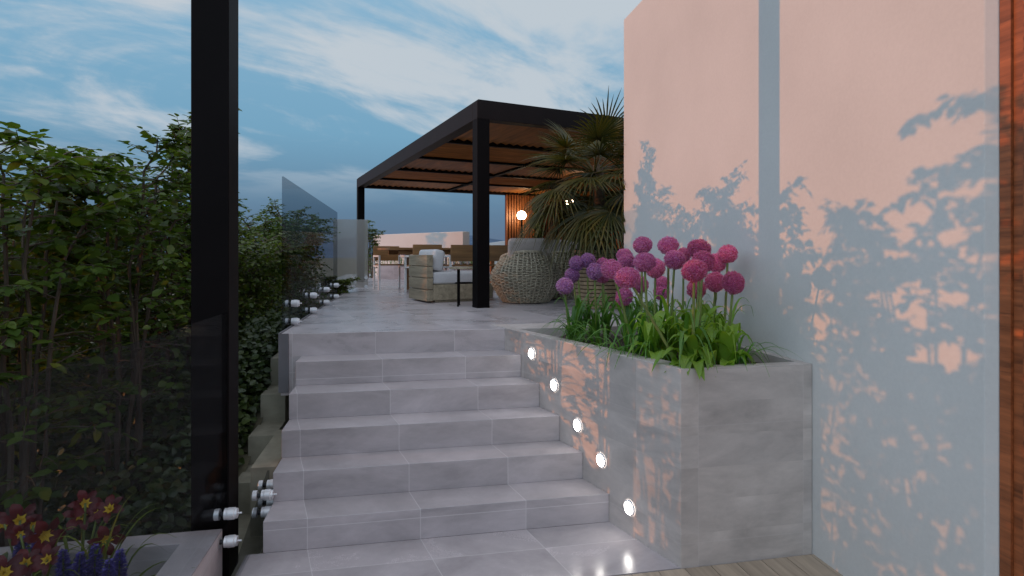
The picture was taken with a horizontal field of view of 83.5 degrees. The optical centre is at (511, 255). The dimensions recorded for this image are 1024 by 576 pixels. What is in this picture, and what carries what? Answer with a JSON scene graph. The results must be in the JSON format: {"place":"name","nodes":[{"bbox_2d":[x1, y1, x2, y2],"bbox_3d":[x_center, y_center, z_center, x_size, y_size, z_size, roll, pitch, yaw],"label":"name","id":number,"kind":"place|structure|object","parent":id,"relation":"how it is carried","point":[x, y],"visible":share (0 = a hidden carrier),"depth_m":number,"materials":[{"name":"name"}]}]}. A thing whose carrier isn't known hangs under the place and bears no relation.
{"place":"outdoors","nodes":[
{"label":"outdoors","id":0,"kind":"place"},
{"bbox_2d":[4,316,270,541],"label":"garden ground","id":1,"kind":"structure","parent":0,"point":[242,468],"depth_m":4.17,"materials":[{"name":"soil"}]},
{"bbox_2d":[0,227,72,414],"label":"leafy shrub","id":2,"kind":"object","parent":1,"relation":"on","point":[16,351],"visible":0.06,"depth_m":5.42,"materials":[{"name":"green plant"}]},
{"bbox_2d":[0,163,127,491],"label":"leafy shrub","id":3,"kind":"object","parent":1,"relation":"on","point":[58,386],"visible":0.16,"depth_m":4.17,"materials":[{"name":"green plant"}]},
{"bbox_2d":[0,121,146,558],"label":"leafy shrub","id":4,"kind":"object","parent":1,"relation":"on","point":[68,168],"visible":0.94,"depth_m":3.11,"materials":[{"name":"green plant"}]},
{"bbox_2d":[0,113,190,528],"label":"leafy shrub","id":5,"kind":"object","parent":1,"relation":"on","point":[140,363],"visible":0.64,"depth_m":3.62,"materials":[{"name":"green plant"}]},
{"bbox_2d":[8,198,189,390],"bbox_3d":[-4.050,0.319,5.757,1.752,1.887,1.828,0,0,-11],"label":"leafy shrub","id":6,"kind":"object","parent":1,"relation":"on","point":[73,347],"visible":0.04,"depth_m":5.44,"materials":[{"name":"green plant"}]},
{"bbox_2d":[0,529,221,575],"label":"flower box","id":7,"kind":"object","parent":1,"relation":"on","point":[183,553],"visible":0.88,"depth_m":2.83,"materials":[{"name":"tile"}]},
{"bbox_2d":[12,536,28,556],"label":"blue spike flower","id":8,"kind":"object","parent":7,"relation":"on","point":[18,547],"visible":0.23,"depth_m":2.59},
{"bbox_2d":[0,553,52,575],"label":"lily","id":9,"kind":"object","parent":7,"relation":"on","point":[13,567],"visible":0.94,"depth_m":2.42,"materials":[{"name":"red plant"}]},
{"bbox_2d":[6,517,76,575],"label":"lily","id":10,"kind":"object","parent":7,"relation":"in","point":[44,536],"visible":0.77,"depth_m":2.60,"materials":[{"name":"red plant"}]},
{"bbox_2d":[0,503,84,566],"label":"lily","id":11,"kind":"object","parent":7,"relation":"on","point":[17,515],"visible":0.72,"depth_m":2.66,"materials":[{"name":"red plant"}]},
{"bbox_2d":[7,541,108,575],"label":"lily","id":12,"kind":"object","parent":7,"relation":"in","point":[34,561],"visible":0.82,"depth_m":2.50,"materials":[{"name":"red plant"}]},
{"bbox_2d":[54,549,72,575],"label":"blue spike flower","id":13,"kind":"object","parent":7,"relation":"in","point":[62,564],"visible":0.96,"depth_m":2.42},
{"bbox_2d":[69,551,87,575],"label":"blue spike flower","id":14,"kind":"object","parent":7,"relation":"in","point":[79,564],"visible":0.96,"depth_m":2.40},
{"bbox_2d":[58,490,127,575],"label":"lily","id":15,"kind":"object","parent":7,"relation":"in","point":[90,507],"visible":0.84,"depth_m":2.71,"materials":[{"name":"red plant"}]},
{"bbox_2d":[86,543,103,575],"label":"blue spike flower","id":16,"kind":"object","parent":7,"relation":"in","point":[96,568],"visible":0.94,"depth_m":2.45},
{"bbox_2d":[99,558,117,575],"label":"blue spike flower","id":17,"kind":"object","parent":7,"relation":"in","point":[109,567],"visible":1,"depth_m":2.38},
{"bbox_2d":[54,524,176,575],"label":"lily","id":18,"kind":"object","parent":7,"relation":"in","point":[103,533],"visible":0.69,"depth_m":2.62,"materials":[{"name":"green plant"}]},
{"bbox_2d":[114,548,127,575],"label":"blue spike flower","id":19,"kind":"object","parent":7,"relation":"in","point":[120,556],"visible":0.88,"depth_m":2.45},
{"bbox_2d":[93,493,161,566],"bbox_3d":[-1.702,1.379,2.587,0.293,0.642,0.312,0,0,45],"label":"grass tuft","id":20,"kind":"object","parent":7,"relation":"in","point":[105,549],"visible":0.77,"depth_m":2.58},
{"bbox_2d":[0,287,318,543],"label":"ground ivy","id":21,"kind":"object","parent":1,"relation":"on","point":[257,347],"visible":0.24,"depth_m":3.93,"materials":[{"name":"green plant"}]},
{"bbox_2d":[76,147,248,421],"bbox_3d":[-2.798,0.196,4.591,1.289,2.062,1.145,0,0,-11],"label":"leafy shrub","id":22,"kind":"object","parent":1,"relation":"on","point":[176,325],"visible":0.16,"depth_m":4.49,"materials":[{"name":"green plant"}]},
{"bbox_2d":[162,108,242,390],"bbox_3d":[-2.579,-0.068,4.819,0.615,2.453,0.597,0,0,-11],"label":"leafy shrub","id":23,"kind":"object","parent":1,"relation":"on","point":[176,130],"visible":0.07,"depth_m":4.70,"materials":[{"name":"green plant"}]},
{"bbox_2d":[148,221,270,332],"bbox_3d":[-4.222,0.351,7.945,1.747,1.826,1.530,0,0,-11],"label":"leafy shrub","id":24,"kind":"object","parent":1,"relation":"on","point":[243,224],"depth_m":7.97,"materials":[{"name":"green plant"}]},
{"bbox_2d":[191,0,237,575],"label":"tall post","id":25,"kind":"object","parent":1,"relation":"on","point":[214,254],"visible":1,"depth_m":3.03,"materials":[{"name":"black metal"}]},
{"bbox_2d":[213,507,241,547],"bbox_3d":[-1.263,0.907,1.878,0.130,1.210,2.362,0,0,-11],"label":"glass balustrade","id":26,"kind":"object","parent":25,"relation":"attached to","point":[234,540],"visible":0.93,"depth_m":2.96,"materials":[{"name":"silver metal"}]},
{"bbox_2d":[165,225,308,360],"bbox_3d":[-2.923,0.341,6.085,1.389,1.463,1.529,0,0,-11],"label":"leafy shrub","id":27,"kind":"object","parent":1,"relation":"on","point":[262,260],"visible":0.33,"depth_m":6.14,"materials":[{"name":"green plant"}]},
{"bbox_2d":[231,353,288,575],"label":"stepped plinth","id":28,"kind":"structure","parent":1,"relation":"on","point":[265,445],"depth_m":3.82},
{"bbox_2d":[252,479,276,517],"bbox_3d":[-1.379,1.565,3.081,0.130,0.510,0.870,0,0,-11],"label":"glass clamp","id":29,"kind":"object","parent":28,"relation":"attached to","point":[267,494],"visible":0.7,"depth_m":3.28,"materials":[{"name":"silver metal"}]},
{"bbox_2d":[238,209,320,316],"bbox_3d":[-3.270,0.169,7.534,1.440,1.630,1.395,0,0,-35],"label":"leafy shrub","id":30,"kind":"object","parent":1,"relation":"on","point":[287,240],"visible":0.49,"depth_m":7.43,"materials":[{"name":"green plant"}]},
{"bbox_2d":[260,227,331,296],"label":"leafy shrub","id":31,"kind":"object","parent":1,"relation":"on","point":[313,282],"visible":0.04,"depth_m":10.72,"materials":[{"name":"green plant"}]},
{"bbox_2d":[256,197,340,307],"bbox_3d":[-3.315,0.088,8.822,1.304,1.907,1.322,0,0,-11],"label":"leafy shrub","id":32,"kind":"object","parent":1,"relation":"on","point":[315,240],"visible":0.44,"depth_m":8.77,"materials":[{"name":"green plant"}]},
{"bbox_2d":[308,297,333,313],"bbox_3d":[-2.913,0.835,9.055,0.470,0.330,0.880,0,0,-11],"label":"bed stone","id":33,"kind":"object","parent":1,"relation":"on","point":[312,304],"visible":0.11,"depth_m":8.62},
{"bbox_2d":[317,275,360,297],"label":"bed plant","id":34,"kind":"object","parent":33,"relation":"on","point":[342,287],"visible":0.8,"depth_m":8.98,"materials":[{"name":"green plant"}]},
{"bbox_2d":[1,258,589,551],"bbox_3d":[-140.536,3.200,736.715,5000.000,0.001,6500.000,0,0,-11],"label":"ground","id":35,"kind":"structure","parent":0,"point":[341,266],"depth_m":146.78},
{"bbox_2d":[128,234,504,257],"bbox_3d":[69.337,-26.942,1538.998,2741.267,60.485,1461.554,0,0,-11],"label":"hills","id":36,"kind":"structure","parent":0,"point":[344,248],"depth_m":1111.80,"materials":[{"name":"grey"}]},
{"bbox_2d":[0,0,641,251],"label":"sky","id":37,"kind":"structure","parent":0,"point":[329,91],"materials":[{"name":"blue"}]},
{"bbox_2d":[235,522,679,575],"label":"landing","id":38,"kind":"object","parent":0,"point":[602,549],"visible":1,"depth_m":3.04,"materials":[{"name":"ceramic"}]},
{"bbox_2d":[263,350,608,552],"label":"staircase","id":39,"kind":"structure","parent":38,"relation":"on","point":[383,447],"depth_m":3.63,"materials":[{"name":"tile"}]},
{"bbox_2d":[491,321,811,568],"bbox_3d":[0.716,1.115,3.972,1.432,1.070,2.080,0,0,-11],"label":"stone planter","id":40,"kind":"object","parent":38,"relation":"on","point":[710,470],"visible":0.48,"depth_m":3.06,"materials":[{"name":"stone"}]},
{"bbox_2d":[528,347,534,359],"bbox_3d":[0.140,0.723,4.243,0.020,0.090,0.090,0,0,-29],"label":"step lamp","id":41,"kind":"object","parent":40,"relation":"attached to","point":[531,352],"visible":1,"depth_m":4.23,"materials":[{"name":"white"}]},
{"bbox_2d":[550,379,557,391],"bbox_3d":[0.286,0.896,3.976,0.020,0.090,0.090,0,0,-29],"label":"step lamp","id":42,"kind":"object","parent":40,"relation":"attached to","point":[554,385],"visible":1,"depth_m":3.96,"materials":[{"name":"white"}]},
{"bbox_2d":[536,316,607,348],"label":"grass clump","id":43,"kind":"object","parent":40,"relation":"in","point":[569,336],"visible":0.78,"depth_m":4.03,"materials":[{"name":"green plant"}]},
{"bbox_2d":[554,267,598,336],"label":"allium","id":44,"kind":"object","parent":40,"relation":"on","point":[573,275],"visible":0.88,"depth_m":4.32,"materials":[{"name":"purple flower petals"},{"name":"green stem and leaf"}]},
{"bbox_2d":[573,418,581,431],"bbox_3d":[0.421,1.101,3.730,0.020,0.090,0.090,0,0,-29],"label":"step lamp","id":45,"kind":"object","parent":40,"relation":"attached to","point":[578,424],"visible":1,"depth_m":3.72,"materials":[{"name":"white"}]},
{"bbox_2d":[556,277,602,339],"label":"allium","id":46,"kind":"object","parent":40,"relation":"on","point":[565,286],"visible":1,"depth_m":4.10,"materials":[{"name":"purple flower petals"},{"name":"green stem and leaf"}]},
{"bbox_2d":[558,321,610,356],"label":"grass clump","id":47,"kind":"object","parent":40,"relation":"in","point":[592,339],"visible":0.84,"depth_m":3.82,"materials":[{"name":"green plant"}]},
{"bbox_2d":[564,256,608,341],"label":"allium","id":48,"kind":"object","parent":40,"relation":"on","point":[575,263],"visible":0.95,"depth_m":4.31,"materials":[{"name":"purple plant"}]},
{"bbox_2d":[569,253,607,335],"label":"allium","id":49,"kind":"object","parent":40,"relation":"on","point":[587,259],"visible":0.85,"depth_m":4.34,"materials":[{"name":"pink plant"}]},
{"bbox_2d":[596,453,605,467],"bbox_3d":[0.540,1.253,3.513,0.020,0.090,0.090,0,0,-29],"label":"step lamp","id":50,"kind":"object","parent":40,"relation":"attached to","point":[601,460],"visible":1,"depth_m":3.50,"materials":[{"name":"white"}]},
{"bbox_2d":[583,263,622,344],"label":"allium","id":51,"kind":"object","parent":40,"relation":"on","point":[593,272],"visible":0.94,"depth_m":4.17,"materials":[{"name":"purple plant"}]},
{"bbox_2d":[594,275,620,338],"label":"allium","id":52,"kind":"object","parent":40,"relation":"on","point":[602,279],"visible":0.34,"depth_m":4.34,"materials":[{"name":"green plant"}]},
{"bbox_2d":[594,257,621,336],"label":"allium","id":53,"kind":"object","parent":40,"relation":"on","point":[600,260],"visible":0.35,"depth_m":4.34,"materials":[{"name":"green plant"}]},
{"bbox_2d":[596,288,645,344],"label":"allium","id":54,"kind":"object","parent":40,"relation":"on","point":[625,293],"visible":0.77,"depth_m":3.90,"materials":[{"name":"green plant"}]},
{"bbox_2d":[582,328,660,366],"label":"grass clump","id":55,"kind":"object","parent":40,"relation":"in","point":[621,349],"visible":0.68,"depth_m":3.48,"materials":[{"name":"green plant"}]},
{"bbox_2d":[616,248,636,320],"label":"allium","id":56,"kind":"object","parent":40,"relation":"on","point":[622,251],"visible":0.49,"depth_m":4.32,"materials":[{"name":"purple plant"}]},
{"bbox_2d":[601,254,653,347],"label":"allium","id":57,"kind":"object","parent":40,"relation":"on","point":[626,260],"visible":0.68,"depth_m":4.03,"materials":[{"name":"purple plant"}]},
{"bbox_2d":[624,499,634,515],"bbox_3d":[0.666,1.443,3.282,0.020,0.090,0.090,0,0,-29],"label":"step lamp","id":58,"kind":"object","parent":40,"relation":"attached to","point":[629,508],"visible":1,"depth_m":3.27,"materials":[{"name":"white glass"}]},
{"bbox_2d":[600,258,665,358],"bbox_3d":[0.762,0.335,3.393,0.451,0.644,0.286,0,0,-11],"label":"allium","id":59,"kind":"object","parent":40,"relation":"on","point":[609,268],"visible":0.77,"depth_m":3.42,"materials":[{"name":"purple plant"}]},
{"bbox_2d":[604,334,677,360],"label":"grass clump","id":60,"kind":"object","parent":40,"relation":"in","point":[646,347],"visible":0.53,"depth_m":3.33,"materials":[{"name":"green plant"}]},
{"bbox_2d":[627,341,659,358],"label":"broad leaf plant","id":61,"kind":"object","parent":40,"relation":"in","point":[652,355],"visible":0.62,"depth_m":3.31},
{"bbox_2d":[629,236,660,348],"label":"allium","id":62,"kind":"object","parent":40,"relation":"on","point":[642,244],"visible":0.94,"depth_m":3.90,"materials":[{"name":"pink plant"}]},
{"bbox_2d":[633,276,661,317],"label":"allium","id":63,"kind":"object","parent":40,"relation":"on","point":[638,287],"visible":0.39,"depth_m":4.23,"materials":[{"name":"green plant"}]},
{"bbox_2d":[624,252,677,351],"bbox_3d":[0.843,0.316,3.416,0.274,0.680,0.397,0,0,-11],"label":"allium","id":64,"kind":"object","parent":40,"relation":"on","point":[644,262],"visible":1,"depth_m":3.36,"materials":[{"name":"green plant"}]},
{"bbox_2d":[625,259,686,350],"bbox_3d":[0.911,0.333,3.625,0.465,0.646,0.378,0,0,-11],"label":"allium","id":65,"kind":"object","parent":40,"relation":"on","point":[657,271],"visible":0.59,"depth_m":3.61,"materials":[{"name":"purple plant"}]},
{"bbox_2d":[644,284,669,318],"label":"allium","id":66,"kind":"object","parent":40,"relation":"on","point":[661,290],"visible":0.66,"depth_m":4.31,"materials":[{"name":"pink plant"}]},
{"bbox_2d":[643,276,679,319],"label":"allium","id":67,"kind":"object","parent":40,"relation":"on","point":[661,281],"visible":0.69,"depth_m":4.32,"materials":[{"name":"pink plant"}]},
{"bbox_2d":[641,236,689,356],"bbox_3d":[1.004,0.262,3.676,0.331,0.788,0.333,0,0,-33],"label":"allium","id":68,"kind":"object","parent":40,"relation":"on","point":[666,244],"visible":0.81,"depth_m":3.67,"materials":[{"name":"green plant"}]},
{"bbox_2d":[614,266,717,372],"bbox_3d":[0.830,0.357,3.130,0.543,0.607,0.374,0,0,11],"label":"allium","id":69,"kind":"object","parent":40,"relation":"on","point":[626,277],"visible":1,"depth_m":3.03,"materials":[{"name":"green plant"}]},
{"bbox_2d":[650,250,686,360],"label":"allium","id":70,"kind":"object","parent":40,"relation":"on","point":[675,259],"visible":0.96,"depth_m":3.46,"materials":[{"name":"green plant"}]},
{"bbox_2d":[651,350,697,372],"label":"broad leaf plant","id":71,"kind":"object","parent":40,"relation":"in","point":[673,357],"visible":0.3,"depth_m":3.07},
{"bbox_2d":[661,247,710,319],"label":"allium","id":72,"kind":"object","parent":40,"relation":"on","point":[684,251],"visible":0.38,"depth_m":4.21,"materials":[{"name":"green plant"}]},
{"bbox_2d":[669,282,706,320],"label":"allium","id":73,"kind":"object","parent":40,"relation":"on","point":[682,314],"visible":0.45,"depth_m":3.66,"materials":[{"name":"green plant"}]},
{"bbox_2d":[664,353,715,380],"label":"broad leaf plant","id":74,"kind":"object","parent":40,"relation":"in","point":[686,362],"visible":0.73,"depth_m":2.96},
{"bbox_2d":[661,259,722,365],"bbox_3d":[0.967,0.333,3.063,0.368,0.648,0.352,0,0,-11],"label":"allium","id":75,"kind":"object","parent":40,"relation":"on","point":[695,270],"visible":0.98,"depth_m":3.00,"materials":[{"name":"green plant"}]},
{"bbox_2d":[675,350,716,368],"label":"broad leaf plant","id":76,"kind":"object","parent":40,"relation":"in","point":[706,363],"visible":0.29,"depth_m":3.02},
{"bbox_2d":[668,250,733,368],"bbox_3d":[1.032,0.310,3.160,0.365,0.691,0.337,0,0,-43],"label":"allium","id":77,"kind":"object","parent":40,"relation":"on","point":[707,258],"visible":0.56,"depth_m":3.13,"materials":[{"name":"green plant"}]},
{"bbox_2d":[678,239,725,352],"bbox_3d":[1.118,0.275,3.296,0.261,0.760,0.410,0,0,32],"label":"allium","id":78,"kind":"object","parent":40,"relation":"on","point":[694,246],"visible":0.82,"depth_m":3.31,"materials":[{"name":"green plant"}]},
{"bbox_2d":[702,253,728,321],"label":"allium","id":79,"kind":"object","parent":40,"relation":"on","point":[720,265],"visible":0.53,"depth_m":3.65,"materials":[{"name":"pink plant"}]},
{"bbox_2d":[702,271,741,347],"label":"allium","id":80,"kind":"object","parent":40,"relation":"on","point":[712,282],"visible":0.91,"depth_m":3.50,"materials":[{"name":"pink plant"}]},
{"bbox_2d":[705,270,753,364],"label":"allium","id":81,"kind":"object","parent":40,"relation":"on","point":[732,283],"visible":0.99,"depth_m":3.15,"materials":[{"name":"green plant"}]},
{"bbox_2d":[705,244,753,340],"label":"allium","id":82,"kind":"object","parent":40,"relation":"on","point":[728,254],"visible":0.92,"depth_m":3.61,"materials":[{"name":"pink plant"}]},
{"bbox_2d":[719,349,755,365],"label":"broad leaf plant","id":83,"kind":"object","parent":40,"relation":"in","point":[731,361],"visible":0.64,"depth_m":3.07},
{"bbox_2d":[718,335,801,376],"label":"grass clump","id":84,"kind":"object","parent":40,"relation":"in","point":[748,351],"visible":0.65,"depth_m":3.10,"materials":[{"name":"green plant"}]},
{"bbox_2d":[621,554,842,575],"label":"timber deck","id":85,"kind":"structure","parent":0,"point":[808,565],"depth_m":2.93,"materials":[{"name":"brown wood"}]},
{"bbox_2d":[624,0,1023,575],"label":"house","id":86,"kind":"structure","parent":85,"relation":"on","point":[845,178],"depth_m":2.70,"materials":[{"name":"white paint"}]},
{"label":"terrace footing","id":87,"kind":"structure","parent":0,"visible":0},
{"bbox_2d":[281,274,636,395],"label":"terrace","id":88,"kind":"structure","parent":87,"relation":"on","point":[389,316],"depth_m":5.05,"materials":[{"name":"tile"}]},
{"bbox_2d":[278,292,345,392],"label":"terrace fascia","id":89,"kind":"structure","parent":88,"relation":"attached to","point":[283,363],"depth_m":4.30,"materials":[{"name":"stone"}]},
{"bbox_2d":[285,283,339,324],"bbox_3d":[-2.127,0.022,6.369,0.130,1.295,3.790,0,0,-11],"label":"glass clamp","id":90,"kind":"object","parent":89,"relation":"attached to","point":[294,303],"visible":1,"depth_m":5.76,"materials":[{"name":"silver metal"}]},
{"bbox_2d":[352,219,367,287],"bbox_3d":[-2.695,-0.035,9.594,0.560,1.150,0.130,0,0,-11],"label":"glass balustrade","id":91,"kind":"object","parent":88,"relation":"on","point":[365,286],"visible":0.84,"depth_m":9.57,"materials":[{"name":"clear"}]},
{"bbox_2d":[356,220,384,277],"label":"leafy shrub","id":92,"kind":"object","parent":88,"relation":"on","point":[370,243],"visible":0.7,"depth_m":15.33,"materials":[{"name":"green plant"}]},
{"bbox_2d":[373,246,403,289],"bbox_3d":[-2.188,0.203,10.235,0.492,0.765,0.482,0,0,-25],"label":"dining chair","id":93,"kind":"object","parent":88,"relation":"on","point":[380,255],"visible":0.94,"depth_m":10.37,"materials":[{"name":"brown wood"}]},
{"bbox_2d":[374,231,468,275],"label":"parapet wall","id":94,"kind":"structure","parent":88,"relation":"on","point":[443,239],"depth_m":15.87,"materials":[{"name":"white paint"}]},
{"bbox_2d":[404,244,441,291],"bbox_3d":[-1.422,0.203,9.184,0.492,0.765,0.482,0,0,-25],"label":"dining chair","id":95,"kind":"object","parent":88,"relation":"on","point":[417,248],"visible":0.34,"depth_m":9.03,"materials":[{"name":"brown wood"}]},
{"bbox_2d":[380,265,471,278],"bbox_3d":[-1.763,0.406,14.546,3.282,0.359,0.500,0,0,11],"label":"long trough","id":96,"kind":"object","parent":88,"relation":"on","point":[389,272],"visible":0.21,"depth_m":14.53,"materials":[{"name":"ceramic"}]},
{"bbox_2d":[378,247,493,289],"bbox_3d":[-1.082,0.225,10.030,2.340,0.722,0.877,0,0,-25],"label":"dining table","id":97,"kind":"object","parent":88,"relation":"on","point":[401,251],"visible":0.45,"depth_m":9.63,"materials":[{"name":"brown wood"}]},
{"bbox_2d":[409,249,492,302],"bbox_3d":[-0.822,0.250,7.647,0.920,0.671,0.700,0,0,-28],"label":"lounge chair","id":98,"kind":"object","parent":88,"relation":"on","point":[430,280],"visible":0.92,"depth_m":7.29,"materials":[{"name":"beige wicker"}]},
{"bbox_2d":[442,245,472,270],"bbox_3d":[-0.862,0.203,9.451,0.492,0.765,0.482,0,0,-25],"label":"dining chair","id":99,"kind":"object","parent":88,"relation":"on","point":[461,252],"visible":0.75,"depth_m":9.22,"materials":[{"name":"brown wood"}]},
{"bbox_2d":[449,267,472,306],"bbox_3d":[-0.539,0.357,6.740,0.400,0.458,0.400,0,0,-25],"label":"side table","id":100,"kind":"object","parent":88,"relation":"on","point":[458,282],"visible":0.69,"depth_m":6.64,"materials":[{"name":"black metal"}]},
{"bbox_2d":[453,261,472,269],"bbox_3d":[-0.824,0.203,10.907,0.492,0.765,0.482,0,0,-25],"label":"dining chair","id":101,"kind":"object","parent":88,"relation":"on","point":[461,263],"visible":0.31,"depth_m":10.92,"materials":[{"name":"brown wood"}]},
{"bbox_2d":[357,99,623,307],"bbox_3d":[0.840,-0.590,11.062,6.200,2.352,7.310,0,0,-25],"label":"pergola","id":102,"kind":"object","parent":88,"relation":"on","point":[478,148],"visible":0.42,"depth_m":8.62,"materials":[{"name":"black metal"}]},
{"bbox_2d":[490,241,504,263],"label":"garden wall","id":103,"kind":"structure","parent":88,"relation":"on","point":[498,243],"depth_m":17.00,"materials":[{"name":"white paint"}]},
{"bbox_2d":[490,245,507,265],"bbox_3d":[-0.302,0.203,9.717,0.492,0.765,0.482,0,0,-25],"label":"dining chair","id":104,"kind":"object","parent":88,"relation":"on","point":[497,252],"visible":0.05,"depth_m":9.48,"materials":[{"name":"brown wood"}]},
{"bbox_2d":[517,211,525,237],"bbox_3d":[0.239,-0.267,14.250,0.226,1.706,0.226,0,0,-11],"label":"globe lamp","id":105,"kind":"object","parent":88,"relation":"on","point":[523,216],"visible":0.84,"depth_m":14.21,"materials":[{"name":"white glass"}]},
{"bbox_2d":[490,238,561,303],"bbox_3d":[0.177,0.182,7.280,0.928,0.804,0.927,0,0,-5],"label":"wicker pod chair","id":106,"kind":"object","parent":88,"relation":"on","point":[517,278],"visible":0.95,"depth_m":6.96,"materials":[{"name":"beige-grey woven wicker"},{"name":"grey fabric"}]},
{"bbox_2d":[532,200,547,237],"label":"climbing plant","id":107,"kind":"object","parent":88,"relation":"on","point":[539,234],"visible":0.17,"depth_m":14.74,"materials":[{"name":"green plant"}]},
{"bbox_2d":[548,240,577,299],"bbox_3d":[0.599,0.182,7.950,0.928,0.804,0.924,0,0,-19],"label":"wicker pod chair","id":108,"kind":"object","parent":88,"relation":"on","point":[557,295],"visible":0.09,"depth_m":7.62,"materials":[{"name":"brown"}]},
{"bbox_2d":[571,248,621,308],"bbox_3d":[0.989,0.250,6.520,0.637,0.672,0.632,0,0,-25],"label":"wicker planter","id":109,"kind":"object","parent":88,"relation":"on","point":[610,287],"visible":0.23,"depth_m":6.28,"materials":[{"name":"brown wicker"}]},
{"bbox_2d":[510,87,625,283],"bbox_3d":[0.880,-0.708,6.548,1.863,2.178,1.927,0,0,11],"label":"fan palm","id":110,"kind":"object","parent":109,"relation":"in","point":[597,220],"visible":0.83,"depth_m":6.14,"materials":[{"name":"green plant"}]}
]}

